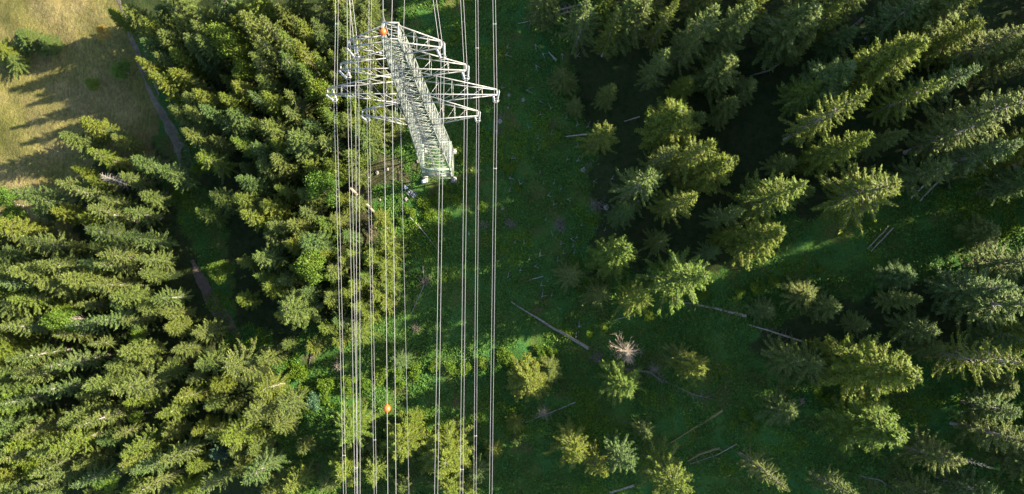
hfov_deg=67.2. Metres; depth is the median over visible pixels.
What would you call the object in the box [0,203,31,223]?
broadleaf tree
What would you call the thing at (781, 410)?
spruce
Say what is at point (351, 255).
spruce
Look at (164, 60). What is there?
spruce
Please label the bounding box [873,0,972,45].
spruce
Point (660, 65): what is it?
spruce
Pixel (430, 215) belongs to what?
bush
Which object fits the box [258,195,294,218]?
spruce
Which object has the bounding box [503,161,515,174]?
bush
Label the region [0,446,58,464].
spruce
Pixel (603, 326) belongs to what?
bush
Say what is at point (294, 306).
spruce
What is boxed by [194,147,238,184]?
spruce
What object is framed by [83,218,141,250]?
spruce
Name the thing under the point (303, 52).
spruce
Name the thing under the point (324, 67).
spruce
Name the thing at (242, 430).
spruce
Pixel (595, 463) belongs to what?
spruce
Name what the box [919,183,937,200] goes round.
fallen log
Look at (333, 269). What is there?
spruce
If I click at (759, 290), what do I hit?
bush
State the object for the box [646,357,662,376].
dead tree
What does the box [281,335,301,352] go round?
spruce
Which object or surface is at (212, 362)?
spruce
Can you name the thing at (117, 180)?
dead tree
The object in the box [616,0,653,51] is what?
spruce
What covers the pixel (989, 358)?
spruce
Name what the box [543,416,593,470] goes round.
spruce
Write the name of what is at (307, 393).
bush
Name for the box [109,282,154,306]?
larch
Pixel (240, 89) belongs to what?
spruce
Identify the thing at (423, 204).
bush
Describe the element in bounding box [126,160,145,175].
spruce
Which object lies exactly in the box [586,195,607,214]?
brush pile
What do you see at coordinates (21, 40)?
spruce
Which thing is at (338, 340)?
spruce
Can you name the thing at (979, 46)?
spruce
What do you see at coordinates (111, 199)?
spruce
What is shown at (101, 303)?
spruce
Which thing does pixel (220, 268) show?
broadleaf tree
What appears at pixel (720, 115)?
spruce
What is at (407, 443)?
spruce
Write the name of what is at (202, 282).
path
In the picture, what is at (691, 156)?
spruce
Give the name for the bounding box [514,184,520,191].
bush
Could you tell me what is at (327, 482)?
spruce
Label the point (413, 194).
ground equipment
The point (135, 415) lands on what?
broadleaf tree
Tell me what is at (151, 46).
spruce
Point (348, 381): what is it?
bush
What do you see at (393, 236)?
earth wire
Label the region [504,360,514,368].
bush
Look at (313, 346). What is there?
spruce
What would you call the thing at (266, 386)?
spruce
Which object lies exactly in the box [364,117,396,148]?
spruce
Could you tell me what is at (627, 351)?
dead tree
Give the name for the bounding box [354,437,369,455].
spruce
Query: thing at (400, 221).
bush
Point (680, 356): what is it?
spruce
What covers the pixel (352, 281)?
spruce
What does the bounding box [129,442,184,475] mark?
spruce
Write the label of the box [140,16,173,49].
spruce
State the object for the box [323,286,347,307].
spruce
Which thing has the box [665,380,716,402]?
fallen log
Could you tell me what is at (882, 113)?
spruce
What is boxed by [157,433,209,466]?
spruce
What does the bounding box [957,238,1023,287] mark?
spruce
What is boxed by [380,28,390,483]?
earth wire
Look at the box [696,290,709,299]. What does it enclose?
bush
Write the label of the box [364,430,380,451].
spruce
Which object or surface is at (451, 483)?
spruce
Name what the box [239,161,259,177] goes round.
spruce
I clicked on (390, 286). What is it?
spruce
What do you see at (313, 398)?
bush
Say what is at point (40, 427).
spruce
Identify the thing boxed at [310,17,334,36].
spruce
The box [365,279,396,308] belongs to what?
spruce
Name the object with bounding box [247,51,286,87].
spruce
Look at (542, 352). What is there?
bush
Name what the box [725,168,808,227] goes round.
spruce
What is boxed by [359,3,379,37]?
spruce
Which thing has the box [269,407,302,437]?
spruce
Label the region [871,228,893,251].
fallen log
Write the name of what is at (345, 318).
spruce
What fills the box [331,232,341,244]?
bush
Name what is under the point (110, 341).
spruce
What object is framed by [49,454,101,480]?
spruce
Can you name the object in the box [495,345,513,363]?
bush
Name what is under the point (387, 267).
spruce
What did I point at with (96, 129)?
spruce
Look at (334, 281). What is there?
spruce
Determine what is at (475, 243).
conductor bundle
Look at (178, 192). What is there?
bush
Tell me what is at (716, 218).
spruce
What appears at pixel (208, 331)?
spruce
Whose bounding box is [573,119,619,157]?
spruce
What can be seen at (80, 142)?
spruce
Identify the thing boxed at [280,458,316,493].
spruce
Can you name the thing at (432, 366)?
bush
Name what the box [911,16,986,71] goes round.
spruce
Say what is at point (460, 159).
bush
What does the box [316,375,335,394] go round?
bush
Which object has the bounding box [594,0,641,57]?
spruce
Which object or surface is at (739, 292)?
bush
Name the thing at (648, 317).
bush
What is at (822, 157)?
spruce
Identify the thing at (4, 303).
spruce
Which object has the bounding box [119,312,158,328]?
spruce
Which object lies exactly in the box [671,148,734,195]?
spruce
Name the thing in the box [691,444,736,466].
fallen log
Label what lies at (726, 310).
fallen log
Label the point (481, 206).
bush
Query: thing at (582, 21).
spruce
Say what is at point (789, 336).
fallen log
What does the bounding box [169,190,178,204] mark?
bush
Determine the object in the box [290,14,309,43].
spruce
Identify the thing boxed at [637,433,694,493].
spruce
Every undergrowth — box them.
[175,0,1023,493]
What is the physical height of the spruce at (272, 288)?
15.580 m
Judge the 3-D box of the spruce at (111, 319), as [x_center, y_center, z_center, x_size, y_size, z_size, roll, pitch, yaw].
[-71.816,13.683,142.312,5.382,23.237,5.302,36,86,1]
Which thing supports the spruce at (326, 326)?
on the ground
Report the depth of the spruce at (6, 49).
153.36 m
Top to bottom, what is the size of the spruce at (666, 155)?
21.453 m
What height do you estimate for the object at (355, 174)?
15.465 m
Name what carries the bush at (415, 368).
on the ground
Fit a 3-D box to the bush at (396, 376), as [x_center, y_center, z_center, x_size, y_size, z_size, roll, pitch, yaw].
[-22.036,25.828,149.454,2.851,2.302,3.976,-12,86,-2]
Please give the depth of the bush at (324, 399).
149.70 m
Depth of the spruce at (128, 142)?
148.94 m
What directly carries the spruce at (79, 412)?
on the ground
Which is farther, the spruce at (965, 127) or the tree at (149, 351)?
the tree at (149, 351)
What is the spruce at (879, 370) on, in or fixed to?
on the ground
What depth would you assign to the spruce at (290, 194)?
143.77 m
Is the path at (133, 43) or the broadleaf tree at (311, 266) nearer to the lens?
the broadleaf tree at (311, 266)
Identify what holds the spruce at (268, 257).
on the ground
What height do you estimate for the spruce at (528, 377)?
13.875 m
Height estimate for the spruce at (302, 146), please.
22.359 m
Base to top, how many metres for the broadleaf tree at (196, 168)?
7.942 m
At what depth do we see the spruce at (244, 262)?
146.01 m
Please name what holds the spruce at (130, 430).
on the ground
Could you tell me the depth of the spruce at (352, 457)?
140.17 m
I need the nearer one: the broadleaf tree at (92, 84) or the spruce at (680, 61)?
the spruce at (680, 61)
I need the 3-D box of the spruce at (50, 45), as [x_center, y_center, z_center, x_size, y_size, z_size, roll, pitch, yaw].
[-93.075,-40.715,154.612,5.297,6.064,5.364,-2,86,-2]
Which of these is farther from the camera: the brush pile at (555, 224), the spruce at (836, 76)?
the brush pile at (555, 224)
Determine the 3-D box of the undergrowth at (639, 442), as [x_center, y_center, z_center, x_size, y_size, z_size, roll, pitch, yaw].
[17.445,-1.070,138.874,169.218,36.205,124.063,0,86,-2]
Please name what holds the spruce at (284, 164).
on the ground
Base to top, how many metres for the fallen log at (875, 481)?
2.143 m
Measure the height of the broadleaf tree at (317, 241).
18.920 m
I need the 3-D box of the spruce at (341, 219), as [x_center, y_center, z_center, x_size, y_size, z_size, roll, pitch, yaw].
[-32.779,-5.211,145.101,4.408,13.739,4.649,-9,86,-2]
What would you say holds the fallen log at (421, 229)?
on the ground
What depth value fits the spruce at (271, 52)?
138.69 m
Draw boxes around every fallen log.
[350,187,400,243]
[402,210,440,253]
[410,266,424,312]
[511,301,589,349]
[518,1,576,28]
[525,402,575,422]
[558,0,579,9]
[565,133,588,136]
[609,484,633,492]
[626,365,667,384]
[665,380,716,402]
[670,409,722,443]
[683,302,746,319]
[687,447,719,466]
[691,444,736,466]
[749,324,802,342]
[750,46,808,75]
[850,17,863,27]
[856,474,897,491]
[865,227,887,248]
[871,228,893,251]
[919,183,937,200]
[942,444,991,467]
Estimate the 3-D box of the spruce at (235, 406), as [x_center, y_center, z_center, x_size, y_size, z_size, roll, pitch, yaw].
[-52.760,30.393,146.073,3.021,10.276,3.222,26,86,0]
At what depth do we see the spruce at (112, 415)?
142.10 m
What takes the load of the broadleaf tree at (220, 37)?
on the ground
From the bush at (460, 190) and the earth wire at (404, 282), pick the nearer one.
the earth wire at (404, 282)
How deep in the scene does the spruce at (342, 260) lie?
141.09 m
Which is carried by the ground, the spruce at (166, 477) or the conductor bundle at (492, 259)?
the spruce at (166, 477)
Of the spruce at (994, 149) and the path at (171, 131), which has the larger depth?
the path at (171, 131)
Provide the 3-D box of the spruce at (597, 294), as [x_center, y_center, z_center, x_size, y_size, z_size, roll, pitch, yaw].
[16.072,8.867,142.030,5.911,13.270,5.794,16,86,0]
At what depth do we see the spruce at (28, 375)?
143.31 m
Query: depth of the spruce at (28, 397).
142.67 m
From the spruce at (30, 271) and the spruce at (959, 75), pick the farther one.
the spruce at (30, 271)
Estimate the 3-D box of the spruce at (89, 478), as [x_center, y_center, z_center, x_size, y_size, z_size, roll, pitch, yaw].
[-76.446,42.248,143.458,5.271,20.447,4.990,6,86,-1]
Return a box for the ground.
[0,0,1023,493]
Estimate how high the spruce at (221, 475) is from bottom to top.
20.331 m
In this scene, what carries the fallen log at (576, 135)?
on the ground
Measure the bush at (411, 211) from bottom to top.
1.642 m
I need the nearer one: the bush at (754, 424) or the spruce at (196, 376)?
the bush at (754, 424)
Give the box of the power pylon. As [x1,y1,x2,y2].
[325,15,499,182]
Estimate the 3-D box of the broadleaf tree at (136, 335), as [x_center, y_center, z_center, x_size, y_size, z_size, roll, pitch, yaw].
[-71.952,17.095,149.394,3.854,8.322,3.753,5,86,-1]
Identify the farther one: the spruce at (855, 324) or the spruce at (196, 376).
the spruce at (196, 376)
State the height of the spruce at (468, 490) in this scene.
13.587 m
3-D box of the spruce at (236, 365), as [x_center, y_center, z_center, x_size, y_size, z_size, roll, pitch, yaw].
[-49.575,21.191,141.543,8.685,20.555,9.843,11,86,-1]
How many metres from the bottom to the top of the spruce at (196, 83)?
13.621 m
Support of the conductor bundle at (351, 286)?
hanging from the power pylon
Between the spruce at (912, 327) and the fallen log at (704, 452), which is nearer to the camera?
the spruce at (912, 327)
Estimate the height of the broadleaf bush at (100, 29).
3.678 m
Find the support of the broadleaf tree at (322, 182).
on the ground
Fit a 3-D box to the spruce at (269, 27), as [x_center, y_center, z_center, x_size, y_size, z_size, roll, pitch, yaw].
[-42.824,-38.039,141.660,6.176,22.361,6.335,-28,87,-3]
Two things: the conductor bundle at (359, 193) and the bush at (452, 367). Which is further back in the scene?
the bush at (452, 367)
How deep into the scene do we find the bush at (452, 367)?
148.79 m
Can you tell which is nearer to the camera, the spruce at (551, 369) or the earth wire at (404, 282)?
the earth wire at (404, 282)
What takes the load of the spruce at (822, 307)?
on the ground
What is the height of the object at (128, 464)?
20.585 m
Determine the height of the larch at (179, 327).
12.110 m
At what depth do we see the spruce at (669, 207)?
130.69 m
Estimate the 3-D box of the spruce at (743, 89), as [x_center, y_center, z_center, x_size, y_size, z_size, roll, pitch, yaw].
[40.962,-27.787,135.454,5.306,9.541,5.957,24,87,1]
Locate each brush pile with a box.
[329,361,341,370]
[408,322,423,333]
[418,271,431,286]
[505,219,515,228]
[550,214,566,234]
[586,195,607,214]
[590,350,603,364]
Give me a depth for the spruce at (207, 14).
142.35 m
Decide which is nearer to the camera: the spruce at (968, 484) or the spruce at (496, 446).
the spruce at (968, 484)
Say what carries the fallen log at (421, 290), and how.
on the ground
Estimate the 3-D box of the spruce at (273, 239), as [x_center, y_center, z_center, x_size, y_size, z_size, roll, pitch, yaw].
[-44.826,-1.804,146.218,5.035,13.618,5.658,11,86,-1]
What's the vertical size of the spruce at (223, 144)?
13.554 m
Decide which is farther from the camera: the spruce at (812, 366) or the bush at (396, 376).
the bush at (396, 376)
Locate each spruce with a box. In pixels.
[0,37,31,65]
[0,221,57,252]
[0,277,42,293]
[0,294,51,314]
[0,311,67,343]
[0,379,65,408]
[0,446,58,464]
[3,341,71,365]
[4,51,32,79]
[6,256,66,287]
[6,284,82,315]
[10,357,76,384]
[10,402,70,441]
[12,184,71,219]
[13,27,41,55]
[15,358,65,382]
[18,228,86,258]
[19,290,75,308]
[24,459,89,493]
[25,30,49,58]
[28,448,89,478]
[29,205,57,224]
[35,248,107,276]
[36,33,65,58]
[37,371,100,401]
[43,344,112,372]
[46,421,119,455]
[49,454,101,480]
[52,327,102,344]
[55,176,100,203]
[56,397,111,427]
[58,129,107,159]
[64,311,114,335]
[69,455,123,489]
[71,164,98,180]
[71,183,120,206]
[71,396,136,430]
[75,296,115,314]
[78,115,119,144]
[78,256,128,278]
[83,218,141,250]
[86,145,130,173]
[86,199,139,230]
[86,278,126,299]
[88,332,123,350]
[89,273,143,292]
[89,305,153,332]
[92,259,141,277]
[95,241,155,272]
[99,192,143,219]
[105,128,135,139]
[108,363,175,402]
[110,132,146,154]
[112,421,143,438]
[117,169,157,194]
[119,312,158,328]
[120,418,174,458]
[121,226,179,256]
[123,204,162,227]
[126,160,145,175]
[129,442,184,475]
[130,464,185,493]
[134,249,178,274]
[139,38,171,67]
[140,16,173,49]
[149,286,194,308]
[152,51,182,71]
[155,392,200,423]
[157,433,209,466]
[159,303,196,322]
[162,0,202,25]
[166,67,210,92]
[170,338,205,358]
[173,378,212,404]
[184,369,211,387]
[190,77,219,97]
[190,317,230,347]
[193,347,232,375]
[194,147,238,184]
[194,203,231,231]
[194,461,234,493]
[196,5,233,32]
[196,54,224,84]
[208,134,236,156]
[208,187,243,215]
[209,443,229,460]
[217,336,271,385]
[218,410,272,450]
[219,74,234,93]
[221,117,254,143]
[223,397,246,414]
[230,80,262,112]
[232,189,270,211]
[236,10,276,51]
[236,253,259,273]
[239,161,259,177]
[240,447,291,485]
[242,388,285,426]
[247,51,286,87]
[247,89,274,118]
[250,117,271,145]
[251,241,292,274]
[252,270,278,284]
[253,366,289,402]
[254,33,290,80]
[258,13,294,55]
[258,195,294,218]
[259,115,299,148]
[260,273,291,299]
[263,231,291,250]
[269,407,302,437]
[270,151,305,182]
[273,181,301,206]
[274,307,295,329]
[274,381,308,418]
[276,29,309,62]
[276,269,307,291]
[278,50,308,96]
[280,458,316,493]
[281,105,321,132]
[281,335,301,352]
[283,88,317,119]
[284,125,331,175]
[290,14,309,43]
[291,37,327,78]
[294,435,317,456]
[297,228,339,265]
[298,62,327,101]
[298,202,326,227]
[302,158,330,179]
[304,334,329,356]
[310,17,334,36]
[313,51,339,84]
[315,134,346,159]
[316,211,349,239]
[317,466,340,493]
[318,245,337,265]
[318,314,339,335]
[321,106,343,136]
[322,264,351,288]
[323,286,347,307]
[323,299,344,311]
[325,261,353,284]
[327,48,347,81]
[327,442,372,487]
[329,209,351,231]
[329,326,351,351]
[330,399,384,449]
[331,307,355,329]
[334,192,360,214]
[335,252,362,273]
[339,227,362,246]
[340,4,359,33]
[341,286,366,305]
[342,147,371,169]
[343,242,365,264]
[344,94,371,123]
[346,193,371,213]
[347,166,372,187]
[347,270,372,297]
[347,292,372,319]
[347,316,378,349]
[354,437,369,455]
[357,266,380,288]
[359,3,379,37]
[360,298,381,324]
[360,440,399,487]
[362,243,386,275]
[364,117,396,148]
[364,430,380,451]
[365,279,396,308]
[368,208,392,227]
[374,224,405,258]
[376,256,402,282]
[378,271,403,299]
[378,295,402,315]
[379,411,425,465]
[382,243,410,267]
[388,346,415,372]
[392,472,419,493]
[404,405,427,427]
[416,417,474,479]
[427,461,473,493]
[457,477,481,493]
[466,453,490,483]
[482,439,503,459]
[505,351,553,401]
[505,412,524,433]
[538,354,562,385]
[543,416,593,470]
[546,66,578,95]
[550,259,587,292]
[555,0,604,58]
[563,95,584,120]
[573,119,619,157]
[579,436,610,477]
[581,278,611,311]
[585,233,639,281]
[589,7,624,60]
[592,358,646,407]
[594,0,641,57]
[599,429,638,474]
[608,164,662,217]
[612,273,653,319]
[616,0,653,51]
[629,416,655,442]
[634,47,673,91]
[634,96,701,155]
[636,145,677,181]
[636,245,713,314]
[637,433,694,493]
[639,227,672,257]
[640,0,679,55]
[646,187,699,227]
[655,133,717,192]
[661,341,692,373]
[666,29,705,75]
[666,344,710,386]
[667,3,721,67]
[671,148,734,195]
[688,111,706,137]
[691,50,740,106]
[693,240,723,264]
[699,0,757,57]
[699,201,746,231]
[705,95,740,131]
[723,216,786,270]
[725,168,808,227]
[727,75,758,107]
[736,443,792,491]
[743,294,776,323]
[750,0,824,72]
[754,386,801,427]
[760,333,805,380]
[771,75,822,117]
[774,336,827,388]
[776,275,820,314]
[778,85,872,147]
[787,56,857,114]
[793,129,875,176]
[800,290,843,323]
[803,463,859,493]
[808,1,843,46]
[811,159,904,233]
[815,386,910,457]
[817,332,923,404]
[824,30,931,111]
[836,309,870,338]
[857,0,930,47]
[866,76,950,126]
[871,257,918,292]
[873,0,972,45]
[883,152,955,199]
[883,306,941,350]
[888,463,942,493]
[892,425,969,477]
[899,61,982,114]
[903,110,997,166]
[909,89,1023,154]
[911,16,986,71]
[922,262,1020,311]
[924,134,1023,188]
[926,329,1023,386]
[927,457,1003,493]
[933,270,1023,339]
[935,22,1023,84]
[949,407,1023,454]
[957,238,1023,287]
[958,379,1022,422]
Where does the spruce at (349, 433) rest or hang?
on the ground
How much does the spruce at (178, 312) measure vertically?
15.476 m
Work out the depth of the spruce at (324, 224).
142.49 m
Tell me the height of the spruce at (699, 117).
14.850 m
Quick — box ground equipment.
[402,185,416,197]
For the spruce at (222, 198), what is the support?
on the ground
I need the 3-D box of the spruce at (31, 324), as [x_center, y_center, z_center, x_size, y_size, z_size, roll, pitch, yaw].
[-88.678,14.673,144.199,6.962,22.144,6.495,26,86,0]
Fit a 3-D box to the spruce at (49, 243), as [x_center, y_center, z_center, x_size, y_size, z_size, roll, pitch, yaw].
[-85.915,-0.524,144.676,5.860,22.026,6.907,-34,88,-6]
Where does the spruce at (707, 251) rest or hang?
on the ground
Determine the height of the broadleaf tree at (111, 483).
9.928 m
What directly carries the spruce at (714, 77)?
on the ground
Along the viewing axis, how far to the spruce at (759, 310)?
134.51 m
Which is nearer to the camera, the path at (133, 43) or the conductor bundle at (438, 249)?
the conductor bundle at (438, 249)
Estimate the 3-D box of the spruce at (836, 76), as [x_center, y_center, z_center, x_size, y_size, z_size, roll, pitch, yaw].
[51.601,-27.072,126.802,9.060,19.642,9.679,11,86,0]
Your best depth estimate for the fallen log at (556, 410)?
147.74 m
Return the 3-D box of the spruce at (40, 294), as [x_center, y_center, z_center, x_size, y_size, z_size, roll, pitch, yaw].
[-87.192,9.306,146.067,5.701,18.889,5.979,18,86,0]
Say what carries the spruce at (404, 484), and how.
on the ground
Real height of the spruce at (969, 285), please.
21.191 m
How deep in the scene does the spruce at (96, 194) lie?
143.66 m
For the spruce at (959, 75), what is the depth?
118.88 m
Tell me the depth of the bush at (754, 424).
136.32 m
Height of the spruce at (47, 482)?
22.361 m
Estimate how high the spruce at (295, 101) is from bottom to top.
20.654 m
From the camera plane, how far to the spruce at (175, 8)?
141.80 m
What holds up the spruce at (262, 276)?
on the ground
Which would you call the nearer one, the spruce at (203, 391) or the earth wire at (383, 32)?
the earth wire at (383, 32)
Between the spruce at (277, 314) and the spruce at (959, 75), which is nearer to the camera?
the spruce at (959, 75)
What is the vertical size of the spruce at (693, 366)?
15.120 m
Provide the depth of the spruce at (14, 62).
154.38 m
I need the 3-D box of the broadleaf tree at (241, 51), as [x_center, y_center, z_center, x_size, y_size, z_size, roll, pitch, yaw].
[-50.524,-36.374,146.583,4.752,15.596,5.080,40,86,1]
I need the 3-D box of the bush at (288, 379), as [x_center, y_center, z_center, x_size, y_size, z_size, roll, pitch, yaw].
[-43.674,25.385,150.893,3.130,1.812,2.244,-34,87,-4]
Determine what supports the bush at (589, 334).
on the ground
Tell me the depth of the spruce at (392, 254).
143.82 m
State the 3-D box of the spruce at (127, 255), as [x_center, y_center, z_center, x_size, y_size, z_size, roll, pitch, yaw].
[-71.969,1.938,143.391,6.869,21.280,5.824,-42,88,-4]
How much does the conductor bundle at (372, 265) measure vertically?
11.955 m
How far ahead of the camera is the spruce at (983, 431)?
117.74 m
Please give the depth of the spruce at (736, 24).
126.36 m
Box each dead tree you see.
[100,173,135,190]
[535,401,550,420]
[610,332,645,369]
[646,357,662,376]
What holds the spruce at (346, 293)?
on the ground
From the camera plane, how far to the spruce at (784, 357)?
130.81 m
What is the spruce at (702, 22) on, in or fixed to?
on the ground
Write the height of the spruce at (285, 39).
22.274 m
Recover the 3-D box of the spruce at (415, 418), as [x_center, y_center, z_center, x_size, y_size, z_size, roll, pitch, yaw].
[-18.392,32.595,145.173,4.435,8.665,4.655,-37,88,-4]
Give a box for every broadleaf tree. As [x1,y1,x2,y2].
[0,185,23,217]
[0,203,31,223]
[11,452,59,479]
[38,304,89,332]
[52,298,74,308]
[83,76,100,91]
[90,468,119,491]
[109,59,132,79]
[127,410,147,423]
[128,326,149,344]
[173,95,187,107]
[191,162,209,175]
[203,20,250,62]
[207,259,235,284]
[227,36,252,62]
[231,58,258,83]
[294,249,326,284]
[302,77,342,118]
[303,168,344,207]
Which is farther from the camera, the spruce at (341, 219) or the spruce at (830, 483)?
the spruce at (341, 219)
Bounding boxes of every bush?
[95,25,110,40]
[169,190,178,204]
[174,187,186,196]
[285,370,293,383]
[289,364,308,380]
[300,383,312,400]
[306,390,321,411]
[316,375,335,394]
[317,395,329,403]
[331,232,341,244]
[337,381,352,395]
[341,375,358,386]
[359,377,376,391]
[372,367,387,385]
[391,370,405,388]
[397,214,406,225]
[404,206,415,217]
[408,362,420,381]
[416,196,431,209]
[424,207,436,220]
[428,360,439,372]
[430,189,448,204]
[443,183,452,190]
[443,193,461,205]
[446,362,459,375]
[455,183,469,195]
[458,156,466,162]
[458,359,471,375]
[474,199,485,212]
[476,357,486,371]
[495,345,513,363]
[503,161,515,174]
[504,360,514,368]
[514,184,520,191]
[533,344,546,355]
[547,346,557,354]
[586,328,593,337]
[600,323,607,332]
[644,310,654,322]
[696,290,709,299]
[733,289,746,301]
[749,420,758,433]
[750,280,766,295]
[768,275,778,288]
[813,387,825,400]
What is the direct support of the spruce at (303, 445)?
on the ground
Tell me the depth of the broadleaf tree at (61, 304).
146.39 m
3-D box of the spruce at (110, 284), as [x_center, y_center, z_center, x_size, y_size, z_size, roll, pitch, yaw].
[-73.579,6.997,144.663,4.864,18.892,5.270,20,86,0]
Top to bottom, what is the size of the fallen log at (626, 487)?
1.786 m
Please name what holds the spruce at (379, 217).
on the ground
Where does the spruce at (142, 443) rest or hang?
on the ground
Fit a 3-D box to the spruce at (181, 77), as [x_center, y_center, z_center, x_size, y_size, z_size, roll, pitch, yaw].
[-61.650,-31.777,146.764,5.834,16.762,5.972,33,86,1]
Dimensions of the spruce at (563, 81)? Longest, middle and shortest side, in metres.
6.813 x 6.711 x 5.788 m
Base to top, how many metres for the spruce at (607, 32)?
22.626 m
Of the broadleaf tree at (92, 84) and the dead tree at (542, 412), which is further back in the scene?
the broadleaf tree at (92, 84)
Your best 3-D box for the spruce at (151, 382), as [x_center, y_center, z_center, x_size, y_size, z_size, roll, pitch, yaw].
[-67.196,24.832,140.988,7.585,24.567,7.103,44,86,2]
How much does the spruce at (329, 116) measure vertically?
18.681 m
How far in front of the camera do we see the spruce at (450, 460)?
139.90 m
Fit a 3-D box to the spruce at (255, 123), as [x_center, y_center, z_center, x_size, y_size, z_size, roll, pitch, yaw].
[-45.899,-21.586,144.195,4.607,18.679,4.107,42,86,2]
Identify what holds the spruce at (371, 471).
on the ground
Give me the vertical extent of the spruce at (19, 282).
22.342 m
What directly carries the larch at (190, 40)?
on the ground
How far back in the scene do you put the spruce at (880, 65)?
117.57 m
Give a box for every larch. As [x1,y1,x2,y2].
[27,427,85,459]
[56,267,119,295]
[80,370,131,393]
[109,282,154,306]
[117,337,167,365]
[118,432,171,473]
[120,3,161,39]
[156,28,191,58]
[162,317,195,339]
[171,12,201,35]
[182,32,217,72]
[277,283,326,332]
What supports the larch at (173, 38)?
on the ground
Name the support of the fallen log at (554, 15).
on the ground
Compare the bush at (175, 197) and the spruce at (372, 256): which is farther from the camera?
the bush at (175, 197)
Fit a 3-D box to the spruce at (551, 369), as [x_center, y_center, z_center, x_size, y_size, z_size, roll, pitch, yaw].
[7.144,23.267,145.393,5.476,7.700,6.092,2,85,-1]
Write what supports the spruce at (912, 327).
on the ground
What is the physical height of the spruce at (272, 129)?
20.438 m
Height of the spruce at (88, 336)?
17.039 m
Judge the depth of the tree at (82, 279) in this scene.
139.75 m
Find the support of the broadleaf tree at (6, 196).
on the ground
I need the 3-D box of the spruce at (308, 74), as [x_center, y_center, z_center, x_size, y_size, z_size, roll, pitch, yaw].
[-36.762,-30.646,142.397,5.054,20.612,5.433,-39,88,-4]
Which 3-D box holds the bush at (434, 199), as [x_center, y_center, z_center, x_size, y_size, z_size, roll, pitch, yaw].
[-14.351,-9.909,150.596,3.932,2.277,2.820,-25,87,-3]
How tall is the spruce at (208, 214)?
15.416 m
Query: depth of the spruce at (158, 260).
146.53 m
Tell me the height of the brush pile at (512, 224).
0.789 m
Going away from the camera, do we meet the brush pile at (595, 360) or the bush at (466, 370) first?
the brush pile at (595, 360)
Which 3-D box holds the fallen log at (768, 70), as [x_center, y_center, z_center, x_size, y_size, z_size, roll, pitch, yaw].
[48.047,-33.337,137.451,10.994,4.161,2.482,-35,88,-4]
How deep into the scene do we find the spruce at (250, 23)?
137.83 m
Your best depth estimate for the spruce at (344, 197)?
144.77 m
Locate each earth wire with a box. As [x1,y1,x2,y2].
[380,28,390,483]
[391,24,395,458]
[400,0,408,477]
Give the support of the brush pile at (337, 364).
on the ground
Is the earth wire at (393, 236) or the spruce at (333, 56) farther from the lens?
the spruce at (333, 56)
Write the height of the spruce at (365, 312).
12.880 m
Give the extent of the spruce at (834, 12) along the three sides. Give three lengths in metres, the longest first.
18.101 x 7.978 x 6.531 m
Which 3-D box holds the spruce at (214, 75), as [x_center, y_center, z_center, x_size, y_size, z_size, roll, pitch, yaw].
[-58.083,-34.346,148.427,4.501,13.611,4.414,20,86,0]
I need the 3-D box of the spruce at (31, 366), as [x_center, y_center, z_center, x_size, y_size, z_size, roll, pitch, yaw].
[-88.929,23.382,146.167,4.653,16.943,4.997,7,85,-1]
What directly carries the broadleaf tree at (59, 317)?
on the ground
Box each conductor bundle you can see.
[334,0,345,493]
[347,40,357,492]
[349,0,359,347]
[367,0,376,493]
[433,0,443,493]
[460,0,467,469]
[474,0,478,459]
[489,0,496,493]
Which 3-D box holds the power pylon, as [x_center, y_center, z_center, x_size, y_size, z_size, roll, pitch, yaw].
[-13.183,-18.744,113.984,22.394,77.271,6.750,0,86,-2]
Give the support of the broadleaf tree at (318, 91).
on the ground
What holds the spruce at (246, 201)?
on the ground
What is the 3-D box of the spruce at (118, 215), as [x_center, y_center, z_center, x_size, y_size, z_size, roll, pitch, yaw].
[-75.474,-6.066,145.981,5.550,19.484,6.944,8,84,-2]
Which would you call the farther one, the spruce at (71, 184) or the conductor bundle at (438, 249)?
the spruce at (71, 184)
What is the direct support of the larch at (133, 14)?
on the ground
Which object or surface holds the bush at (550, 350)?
on the ground
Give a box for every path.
[116,0,145,73]
[135,48,192,170]
[143,48,159,95]
[191,259,240,340]
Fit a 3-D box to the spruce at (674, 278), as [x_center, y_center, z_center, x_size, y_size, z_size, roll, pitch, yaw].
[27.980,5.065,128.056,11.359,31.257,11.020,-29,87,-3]
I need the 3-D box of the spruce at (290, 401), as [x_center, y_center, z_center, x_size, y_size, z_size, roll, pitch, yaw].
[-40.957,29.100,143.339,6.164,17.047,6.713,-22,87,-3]
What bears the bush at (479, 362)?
on the ground
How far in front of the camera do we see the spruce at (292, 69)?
139.77 m
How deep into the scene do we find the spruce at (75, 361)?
142.62 m
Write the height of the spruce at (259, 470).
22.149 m
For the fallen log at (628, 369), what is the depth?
143.48 m
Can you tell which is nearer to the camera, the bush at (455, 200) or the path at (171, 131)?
the bush at (455, 200)
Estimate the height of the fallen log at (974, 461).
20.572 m
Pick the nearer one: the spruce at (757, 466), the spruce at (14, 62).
the spruce at (757, 466)
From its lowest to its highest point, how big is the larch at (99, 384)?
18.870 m
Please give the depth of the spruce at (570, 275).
143.03 m
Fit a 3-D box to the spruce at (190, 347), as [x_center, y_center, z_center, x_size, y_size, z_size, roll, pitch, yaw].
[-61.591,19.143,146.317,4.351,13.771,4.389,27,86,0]

